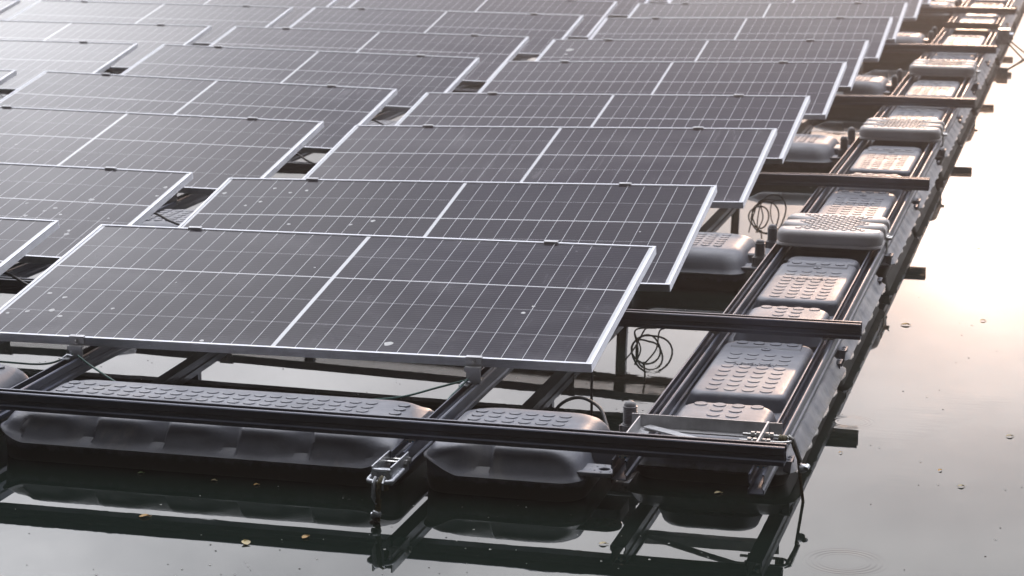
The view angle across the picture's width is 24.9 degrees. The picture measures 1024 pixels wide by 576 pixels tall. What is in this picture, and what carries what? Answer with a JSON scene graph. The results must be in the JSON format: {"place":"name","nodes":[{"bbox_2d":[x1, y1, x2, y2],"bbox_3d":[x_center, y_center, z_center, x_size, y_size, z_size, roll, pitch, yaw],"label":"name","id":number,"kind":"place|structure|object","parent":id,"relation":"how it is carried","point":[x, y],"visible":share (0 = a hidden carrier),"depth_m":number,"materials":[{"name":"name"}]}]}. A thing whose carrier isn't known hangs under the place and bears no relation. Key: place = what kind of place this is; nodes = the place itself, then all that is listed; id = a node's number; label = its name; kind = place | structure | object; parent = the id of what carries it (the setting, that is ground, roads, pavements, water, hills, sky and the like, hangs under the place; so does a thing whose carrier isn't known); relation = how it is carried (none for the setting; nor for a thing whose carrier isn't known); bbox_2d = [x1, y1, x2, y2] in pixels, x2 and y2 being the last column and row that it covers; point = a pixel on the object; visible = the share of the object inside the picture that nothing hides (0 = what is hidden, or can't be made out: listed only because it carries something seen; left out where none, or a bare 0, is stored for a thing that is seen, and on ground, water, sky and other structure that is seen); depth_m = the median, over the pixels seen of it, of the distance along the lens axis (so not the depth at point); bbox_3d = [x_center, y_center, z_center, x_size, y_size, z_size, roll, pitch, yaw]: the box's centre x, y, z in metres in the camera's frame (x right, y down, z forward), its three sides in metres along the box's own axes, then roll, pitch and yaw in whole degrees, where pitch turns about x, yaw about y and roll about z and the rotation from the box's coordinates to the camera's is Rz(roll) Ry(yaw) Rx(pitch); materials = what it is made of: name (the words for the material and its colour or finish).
{"place":"outdoors","nodes":[
{"label":"outdoors","id":0,"kind":"place"},
{"bbox_2d":[0,0,1023,575],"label":"water","id":1,"kind":"structure","parent":0,"point":[936,384],"depth_m":7.02,"materials":[{"name":"black liquid"}]},
{"bbox_2d":[0,364,28,435],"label":"pontoon","id":2,"kind":"object","parent":1,"relation":"on","point":[10,377],"visible":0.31,"depth_m":7.59,"materials":[{"name":"grey plastic"}]},
{"bbox_2d":[0,346,130,419],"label":"support rail","id":3,"kind":"object","parent":1,"relation":"on","point":[56,375],"visible":0.02,"depth_m":7.78,"materials":[{"name":"metal"}]},
{"bbox_2d":[60,351,73,360],"bbox_3d":[-1.509,0.229,7.856,0.037,0.026,0.050,3,12,14],"label":"earth lug","id":4,"kind":"object","parent":3,"relation":"attached to","point":[70,356],"visible":1,"depth_m":7.85,"materials":[{"name":"metal"}]},
{"bbox_2d":[0,353,72,364],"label":"earth wire","id":5,"kind":"object","parent":4,"relation":"attached to","point":[56,361],"visible":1,"depth_m":7.91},
{"bbox_2d":[77,355,114,380],"bbox_3d":[-1.319,0.320,7.714,0.430,0.130,0.020,11,16,43],"label":"earth wire","id":6,"kind":"object","parent":4,"relation":"attached to","point":[93,367],"visible":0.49,"depth_m":7.79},
{"bbox_2d":[0,224,655,384],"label":"solar panel","id":7,"kind":"object","parent":3,"relation":"on","point":[473,306],"visible":1,"depth_m":8.12,"materials":[{"name":"glass"}]},
{"bbox_2d":[3,272,27,285],"bbox_3d":[-1.774,-0.025,8.567,0.652,0.062,0.050,7,14,29],"label":"cable","id":8,"kind":"object","parent":7,"relation":"attached to","point":[16,278],"visible":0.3,"depth_m":8.61,"materials":[{"name":"black rubber"}]},
{"bbox_2d":[590,370,593,415],"bbox_3d":[0.259,0.374,7.564,0.011,0.231,0.029,3,12,14],"label":"cable","id":9,"kind":"object","parent":7,"relation":"hanging from","point":[591,395],"visible":0.54,"depth_m":7.56,"materials":[{"name":"black rubber"}]},
{"bbox_2d":[0,276,861,340],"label":"cross rail","id":10,"kind":"object","parent":3,"relation":"on","point":[715,323],"visible":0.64,"depth_m":8.23,"materials":[{"name":"metal"}]},
{"bbox_2d":[178,177,716,291],"bbox_3d":[-0.321,-0.126,9.547,2.187,0.278,1.155,2,23,14],"label":"solar panel","id":11,"kind":"object","parent":3,"relation":"on","point":[666,220],"visible":0.45,"depth_m":9.67,"materials":[{"name":"glass"}]},
{"bbox_2d":[153,212,239,225],"bbox_3d":[-1.433,-0.297,9.863,0.652,0.062,0.050,7,14,29],"label":"cable","id":12,"kind":"object","parent":11,"relation":"attached to","point":[166,219],"visible":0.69,"depth_m":9.88,"materials":[{"name":"black rubber"}]},
{"bbox_2d":[302,124,776,208],"bbox_3d":[0.124,-0.495,11.238,2.187,0.263,1.155,1,22,14],"label":"solar panel","id":13,"kind":"object","parent":3,"relation":"on","point":[729,162],"visible":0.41,"depth_m":11.28,"materials":[{"name":"glass"}]},
{"bbox_2d":[295,153,316,164],"bbox_3d":[-0.987,-0.647,11.560,0.652,0.073,0.050,7,14,29],"label":"cable","id":14,"kind":"object","parent":13,"relation":"attached to","point":[302,157],"visible":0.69,"depth_m":11.59,"materials":[{"name":"black rubber"}]},
{"bbox_2d":[395,92,809,163],"bbox_3d":[0.443,-0.755,12.451,2.187,0.280,1.155,2,22,14],"label":"solar panel","id":15,"kind":"object","parent":3,"relation":"on","point":[784,115],"visible":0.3,"depth_m":12.61,"materials":[{"name":"glass"}]},
{"bbox_2d":[276,161,929,191],"bbox_3d":[-1.025,-0.637,11.891,6.257,0.116,0.062,3,12,14],"label":"cross rail","id":16,"kind":"object","parent":3,"relation":"on","point":[824,180],"visible":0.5,"depth_m":11.22,"materials":[{"name":"metal"}]},
{"bbox_2d":[477,60,846,119],"bbox_3d":[0.893,-1.111,14.165,2.187,0.274,1.124,2,22,14],"label":"solar panel","id":17,"kind":"object","parent":3,"relation":"on","point":[818,83],"visible":0.74,"depth_m":14.26,"materials":[{"name":"glass"}]},
{"bbox_2d":[535,39,868,90],"bbox_3d":[1.223,-1.379,15.418,2.187,0.281,1.124,2,22,14],"label":"solar panel","id":18,"kind":"object","parent":3,"relation":"on","point":[851,53],"visible":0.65,"depth_m":15.60,"materials":[{"name":"glass"}]},
{"bbox_2d":[589,16,892,61],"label":"solar panel","id":19,"kind":"object","parent":3,"relation":"on","point":[874,31],"visible":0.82,"depth_m":17.20,"materials":[{"name":"glass"}]},
{"bbox_2d":[627,2,907,42],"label":"solar panel","id":20,"kind":"object","parent":3,"relation":"on","point":[896,11],"visible":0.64,"depth_m":18.47,"materials":[{"name":"glass"}]},
{"bbox_2d":[668,0,922,20],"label":"solar panel","id":21,"kind":"object","parent":3,"relation":"on","point":[912,10],"visible":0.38,"depth_m":19.92,"materials":[{"name":"glass"}]},
{"bbox_2d":[140,209,194,226],"bbox_3d":[-1.286,-0.197,10.541,0.860,0.249,0.580,3,12,14],"label":"pontoon","id":22,"kind":"object","parent":1,"relation":"on","point":[180,216],"visible":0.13,"depth_m":10.51,"materials":[{"name":"grey plastic"}]},
{"bbox_2d":[0,380,433,486],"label":"pontoon","id":23,"kind":"object","parent":1,"relation":"on","point":[314,457],"visible":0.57,"depth_m":7.12,"materials":[{"name":"grey plastic"}]},
{"bbox_2d":[242,540,250,544],"bbox_3d":[-0.741,0.705,6.417,0.039,0.007,0.024,11,16,41],"label":"fallen leaf","id":24,"kind":"object","parent":1,"relation":"on","point":[246,542],"visible":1,"depth_m":6.42,"materials":[{"name":"beige plant"}]},
{"bbox_2d":[1,57,530,277],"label":"support rail","id":25,"kind":"object","parent":1,"relation":"on","point":[27,270],"visible":0.16,"depth_m":11.20,"materials":[{"name":"metal"}]},
{"bbox_2d":[0,217,59,275],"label":"solar panel","id":26,"kind":"object","parent":25,"relation":"on","point":[20,238],"visible":1,"depth_m":8.87,"materials":[{"name":"glass"}]},
{"bbox_2d":[0,163,192,275],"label":"solar panel","id":27,"kind":"object","parent":25,"relation":"on","point":[79,203],"visible":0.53,"depth_m":10.06,"materials":[{"name":"glass"}]},
{"bbox_2d":[0,105,323,203],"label":"solar panel","id":28,"kind":"object","parent":25,"relation":"on","point":[213,153],"visible":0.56,"depth_m":11.79,"materials":[{"name":"glass"}]},
{"bbox_2d":[0,71,396,153],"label":"solar panel","id":29,"kind":"object","parent":25,"relation":"on","point":[340,112],"visible":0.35,"depth_m":13.14,"materials":[{"name":"glass"}]},
{"bbox_2d":[120,44,479,111],"bbox_3d":[-1.398,-1.236,14.741,2.187,0.275,1.124,4,22,14],"label":"solar panel","id":30,"kind":"object","parent":25,"relation":"on","point":[412,79],"visible":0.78,"depth_m":14.82,"materials":[{"name":"glass"}]},
{"bbox_2d":[209,26,528,85],"bbox_3d":[-1.068,-1.501,15.995,2.187,0.278,1.124,4,22,14],"label":"solar panel","id":31,"kind":"object","parent":25,"relation":"on","point":[493,53],"visible":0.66,"depth_m":16.16,"materials":[{"name":"glass"}]},
{"bbox_2d":[290,7,583,57],"bbox_3d":[-0.636,-1.846,17.641,2.187,0.272,1.124,3,22,14],"label":"solar panel","id":32,"kind":"object","parent":25,"relation":"on","point":[541,31],"visible":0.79,"depth_m":17.77,"materials":[{"name":"glass"}]},
{"bbox_2d":[348,0,616,38],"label":"solar panel","id":33,"kind":"object","parent":25,"relation":"on","point":[595,13],"visible":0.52,"depth_m":18.98,"materials":[{"name":"glass"}]},
{"bbox_2d":[588,0,650,17],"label":"solar panel","id":34,"kind":"object","parent":25,"relation":"on","point":[623,8],"visible":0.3,"depth_m":20.11,"materials":[{"name":"glass"}]},
{"bbox_2d":[367,120,397,124],"bbox_3d":[-0.506,-0.826,13.506,0.860,0.249,0.580,3,12,14],"label":"pontoon","id":35,"kind":"object","parent":1,"relation":"on","point":[387,122],"visible":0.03,"depth_m":13.60,"materials":[{"name":"grey plastic"}]},
{"bbox_2d":[390,367,513,467],"bbox_3d":[2.273,-1.582,16.674,0.047,0.079,20.930,3,12,14],"label":"support rail","id":36,"kind":"object","parent":1,"relation":"on","point":[459,403],"visible":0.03,"depth_m":7.36,"materials":[{"name":"metal"}]},
{"bbox_2d":[366,450,411,485],"bbox_3d":[-0.361,0.525,6.673,0.092,0.058,0.208,3,12,14],"label":"towing bracket","id":37,"kind":"object","parent":36,"relation":"attached to","point":[396,471],"visible":0.98,"depth_m":6.66,"materials":[{"name":"metal"}]},
{"bbox_2d":[369,475,388,522],"bbox_3d":[-0.381,0.630,6.606,0.052,0.204,0.052,3,12,14],"label":"shackle","id":38,"kind":"object","parent":37,"relation":"hanging from","point":[377,500],"visible":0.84,"depth_m":6.58,"materials":[{"name":"metal"}]},
{"bbox_2d":[0,388,786,468],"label":"cross rail","id":39,"kind":"object","parent":36,"relation":"on","point":[760,455],"visible":1,"depth_m":6.89,"materials":[{"name":"metal"}]},
{"bbox_2d":[611,0,973,480],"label":"walkway rail","id":40,"kind":"object","parent":39,"relation":"attached to","point":[676,391],"visible":0.59,"depth_m":8.88,"materials":[{"name":"metal"}]},
{"bbox_2d":[627,413,792,443],"bbox_3d":[0.579,0.436,6.835,0.508,0.046,0.252,3,12,14],"label":"corner bracket","id":41,"kind":"object","parent":40,"relation":"attached to","point":[768,431],"visible":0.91,"depth_m":6.94,"materials":[{"name":"metal"}]},
{"bbox_2d":[778,435,809,501],"bbox_3d":[0.828,0.554,6.798,0.095,0.257,0.040,3,12,14],"label":"mooring rope","id":42,"kind":"object","parent":41,"relation":"hanging from","point":[803,468],"visible":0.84,"depth_m":6.77,"materials":[{"name":"fabric"}]},
{"bbox_2d":[882,44,996,54],"bbox_3d":[-1.370,-2.016,18.434,10.256,0.116,0.062,3,12,14],"label":"cross rail","id":43,"kind":"object","parent":40,"relation":"on","point":[952,48],"visible":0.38,"depth_m":17.27,"materials":[{"name":"metal"}]},
{"bbox_2d":[919,7,1015,15],"bbox_3d":[-0.286,-2.671,21.587,9.750,0.116,0.062,3,12,14],"label":"cross rail","id":44,"kind":"object","parent":40,"relation":"on","point":[983,10],"visible":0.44,"depth_m":20.47,"materials":[{"name":"metal"}]},
{"bbox_2d":[944,22,1000,29],"bbox_3d":[3.812,-2.180,19.166,0.450,0.050,0.200,3,12,14],"label":"cross board","id":45,"kind":"object","parent":40,"relation":"on","point":[962,25],"visible":0.89,"depth_m":19.07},
{"bbox_2d":[747,0,1016,494],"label":"walkway rail","id":46,"kind":"object","parent":39,"relation":"attached to","point":[790,418],"visible":0.63,"depth_m":8.82,"materials":[{"name":"metal"}]},
{"bbox_2d":[776,213,892,253],"bbox_3d":[1.394,-0.216,9.933,0.472,0.135,0.466,3,12,14],"label":"step plate","id":47,"kind":"object","parent":46,"relation":"on","point":[836,231],"visible":1,"depth_m":9.76,"materials":[{"name":"plastic"}]},
{"bbox_2d":[859,118,947,146],"bbox_3d":[2.200,-0.858,12.968,0.472,0.135,0.466,3,12,14],"label":"step plate","id":48,"kind":"object","parent":46,"relation":"on","point":[910,130],"visible":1,"depth_m":12.79,"materials":[{"name":"plastic"}]},
{"bbox_2d":[909,59,979,81],"bbox_3d":[2.990,-1.490,15.972,0.472,0.135,0.466,3,12,14],"label":"step plate","id":49,"kind":"object","parent":46,"relation":"on","point":[945,68],"visible":1,"depth_m":15.78,"materials":[{"name":"plastic"}]},
{"bbox_2d":[998,28,1023,59],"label":"mooring rope","id":50,"kind":"object","parent":46,"relation":"attached to","point":[1005,35],"visible":1,"depth_m":18.73,"materials":[{"name":"fabric"}]},
{"bbox_2d":[459,377,471,386],"bbox_3d":[-0.152,0.305,7.516,0.037,0.026,0.050,3,12,14],"label":"earth lug","id":51,"kind":"object","parent":36,"relation":"attached to","point":[467,383],"visible":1,"depth_m":7.51,"materials":[{"name":"metal"}]},
{"bbox_2d":[375,379,468,399],"bbox_3d":[-0.505,0.344,7.501,0.731,0.096,0.038,0,12,-3],"label":"earth wire","id":52,"kind":"object","parent":51,"relation":"attached to","point":[423,391],"visible":0.5,"depth_m":7.51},
{"bbox_2d":[446,380,466,400],"bbox_3d":[-0.203,0.365,7.384,0.021,0.083,0.294,4,13,19],"label":"earth wire","id":53,"kind":"object","parent":51,"relation":"attached to","point":[463,383],"visible":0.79,"depth_m":7.48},
{"bbox_2d":[451,89,974,108],"bbox_3d":[-1.177,-1.325,15.186,8.284,0.116,0.062,3,12,14],"label":"cross rail","id":54,"kind":"object","parent":36,"relation":"on","point":[888,100],"visible":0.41,"depth_m":14.27,"materials":[{"name":"metal"}]},
{"bbox_2d":[921,0,931,6],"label":"solar panel","id":55,"kind":"object","parent":36,"relation":"on","point":[926,3],"visible":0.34,"depth_m":20.65,"materials":[{"name":"glass"}]},
{"bbox_2d":[14,64,1021,574],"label":"floating debris","id":56,"kind":"object","parent":1,"relation":"on","point":[392,526],"visible":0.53,"depth_m":6.61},
{"bbox_2d":[423,400,636,501],"bbox_3d":[0.081,0.516,7.071,0.601,0.294,0.580,3,12,14],"label":"pontoon","id":57,"kind":"object","parent":1,"relation":"on","point":[513,472],"visible":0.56,"depth_m":6.86,"materials":[{"name":"grey plastic"}]},
{"bbox_2d":[553,396,609,428],"bbox_3d":[0.253,0.445,7.334,0.112,0.152,0.409,-7,14,-30],"label":"cable","id":58,"kind":"object","parent":57,"relation":"on","point":[560,404],"visible":0.61,"depth_m":7.41,"materials":[{"name":"black rubber"}]},
{"bbox_2d":[672,224,777,291],"bbox_3d":[0.851,-0.112,9.997,0.601,0.294,0.580,3,12,14],"label":"pontoon","id":59,"kind":"object","parent":1,"relation":"on","point":[727,262],"visible":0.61,"depth_m":9.75,"materials":[{"name":"grey plastic"}]},
{"bbox_2d":[637,340,845,486],"bbox_3d":[0.772,0.418,7.655,0.532,0.250,1.450,3,12,14],"label":"walkway float","id":60,"kind":"object","parent":1,"relation":"on","point":[758,381],"visible":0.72,"depth_m":7.48,"materials":[{"name":"grey plastic"}]},
{"bbox_2d":[722,256,885,365],"bbox_3d":[1.134,0.120,9.030,0.532,0.250,1.474,3,12,14],"label":"walkway float","id":61,"kind":"object","parent":1,"relation":"on","point":[807,287],"visible":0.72,"depth_m":8.95,"materials":[{"name":"grey plastic"}]},
{"bbox_2d":[760,127,855,173],"bbox_3d":[1.630,-0.741,12.963,0.601,0.294,0.580,3,12,14],"label":"pontoon","id":62,"kind":"object","parent":1,"relation":"on","point":[810,153],"visible":0.57,"depth_m":12.72,"materials":[{"name":"grey plastic"}]},
{"bbox_2d":[782,190,920,277],"bbox_3d":[1.569,-0.239,10.684,0.532,0.250,1.450,3,12,14],"label":"walkway float","id":63,"kind":"object","parent":1,"relation":"on","point":[859,203],"visible":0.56,"depth_m":10.65,"materials":[{"name":"grey plastic"}]},
{"bbox_2d":[831,69,902,108],"bbox_3d":[2.378,-1.337,15.806,0.601,0.294,0.580,3,12,14],"label":"pontoon","id":64,"kind":"object","parent":1,"relation":"on","point":[870,85],"visible":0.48,"depth_m":15.56,"materials":[{"name":"grey plastic"}]},
{"bbox_2d":[828,146,941,210],"bbox_3d":[1.931,-0.530,12.060,0.532,0.250,1.474,3,12,14],"label":"walkway float","id":65,"kind":"object","parent":1,"relation":"on","point":[896,161],"visible":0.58,"depth_m":12.05,"materials":[{"name":"grey plastic"}]},
{"bbox_2d":[880,27,936,58],"bbox_3d":[3.165,-1.966,18.801,0.601,0.294,0.580,3,12,14],"label":"pontoon","id":66,"kind":"object","parent":1,"relation":"on","point":[910,38],"visible":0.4,"depth_m":18.57,"materials":[{"name":"grey plastic"}]},
{"bbox_2d":[864,108,962,165],"bbox_3d":[2.367,-0.875,13.717,0.532,0.250,1.450,3,12,14],"label":"walkway float","id":67,"kind":"object","parent":1,"relation":"on","point":[951,138],"visible":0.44,"depth_m":13.75,"materials":[{"name":"grey plastic"}]},
{"bbox_2d":[902,0,961,23],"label":"pontoon","id":68,"kind":"object","parent":1,"relation":"on","point":[932,18],"visible":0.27,"depth_m":21.50,"materials":[{"name":"grey plastic"}]},
{"bbox_2d":[894,80,976,123],"bbox_3d":[2.729,-1.164,15.094,0.532,0.250,1.474,3,12,14],"label":"walkway float","id":69,"kind":"object","parent":1,"relation":"on","point":[929,88],"visible":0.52,"depth_m":15.12,"materials":[{"name":"grey plastic"}]},
{"bbox_2d":[914,54,990,95],"bbox_3d":[3.164,-1.515,16.749,0.532,0.250,1.450,3,12,14],"label":"walkway float","id":70,"kind":"object","parent":1,"relation":"on","point":[981,78],"visible":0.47,"depth_m":16.50,"materials":[{"name":"grey plastic"}]},
{"bbox_2d":[933,35,999,67],"bbox_3d":[3.526,-1.803,18.126,0.532,0.250,1.474,3,12,14],"label":"walkway float","id":71,"kind":"object","parent":1,"relation":"on","point":[966,40],"visible":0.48,"depth_m":18.19,"materials":[{"name":"grey plastic"}]},
{"bbox_2d":[948,16,1007,47],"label":"walkway float","id":72,"kind":"object","parent":1,"relation":"on","point":[986,33],"visible":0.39,"depth_m":19.27,"materials":[{"name":"grey plastic"}]},
{"bbox_2d":[962,3,1016,27],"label":"walkway float","id":73,"kind":"object","parent":1,"relation":"on","point":[1010,20],"visible":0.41,"depth_m":21.05,"materials":[{"name":"grey plastic"}]},
{"bbox_2d":[971,0,1023,13],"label":"walkway float","id":74,"kind":"object","parent":1,"relation":"on","point":[1018,5],"visible":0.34,"depth_m":22.14,"materials":[{"name":"grey plastic"}]},
{"bbox_3d":[-0.885,-2.161,19.456,0.047,0.067,17.000,3,12,14],"label":"support rail","id":75,"kind":"object","parent":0,"visible":0},
{"bbox_2d":[650,0,669,2],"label":"solar panel","id":76,"kind":"object","parent":75,"relation":"on","point":[659,1],"visible":0.11,"depth_m":21.24,"materials":[{"name":"glass"}]},
{"bbox_3d":[-1.669,-2.336,20.258,0.047,0.066,15.800,3,12,14],"label":"support rail","id":77,"kind":"object","parent":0,"visible":0},
{"bbox_2d":[0,70,16,85],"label":"solar panel","id":78,"kind":"object","parent":77,"relation":"on","point":[6,75],"visible":1,"depth_m":13.71,"materials":[{"name":"glass"}]},
{"bbox_2d":[0,20,211,71],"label":"solar panel","id":79,"kind":"object","parent":77,"relation":"on","point":[148,38],"visible":0.56,"depth_m":16.67,"materials":[{"name":"glass"}]},
{"bbox_2d":[7,0,292,45],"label":"solar panel","id":80,"kind":"object","parent":77,"relation":"on","point":[220,20],"visible":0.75,"depth_m":18.35,"materials":[{"name":"glass"}]},
{"bbox_2d":[88,0,339,27],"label":"solar panel","id":81,"kind":"object","parent":77,"relation":"on","point":[301,8],"visible":0.06,"depth_m":19.41,"materials":[{"name":"glass"}]},
{"bbox_2d":[333,0,355,7],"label":"solar panel","id":82,"kind":"object","parent":77,"relation":"on","point":[343,3],"depth_m":20.60,"materials":[{"name":"glass"}]},
{"bbox_3d":[-2.740,-2.642,21.689,0.047,0.066,13.500,3,12,14],"label":"support rail","id":83,"kind":"object","parent":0,"visible":0},
{"bbox_2d":[0,40,137,92],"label":"solar panel","id":84,"kind":"object","parent":83,"relation":"on","point":[28,60],"visible":0.76,"depth_m":15.26,"materials":[{"name":"glass"}]},
{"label":"support rail","id":85,"kind":"object","parent":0,"visible":0},
{"bbox_2d":[0,0,19,14],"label":"solar panel","id":86,"kind":"object","parent":85,"relation":"on","point":[5,5],"visible":1,"depth_m":18.84,"materials":[{"name":"glass"}]},
{"bbox_2d":[0,0,69,19],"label":"solar panel","id":87,"kind":"object","parent":85,"relation":"on","point":[16,9],"depth_m":19.57,"materials":[{"name":"glass"}]}
]}

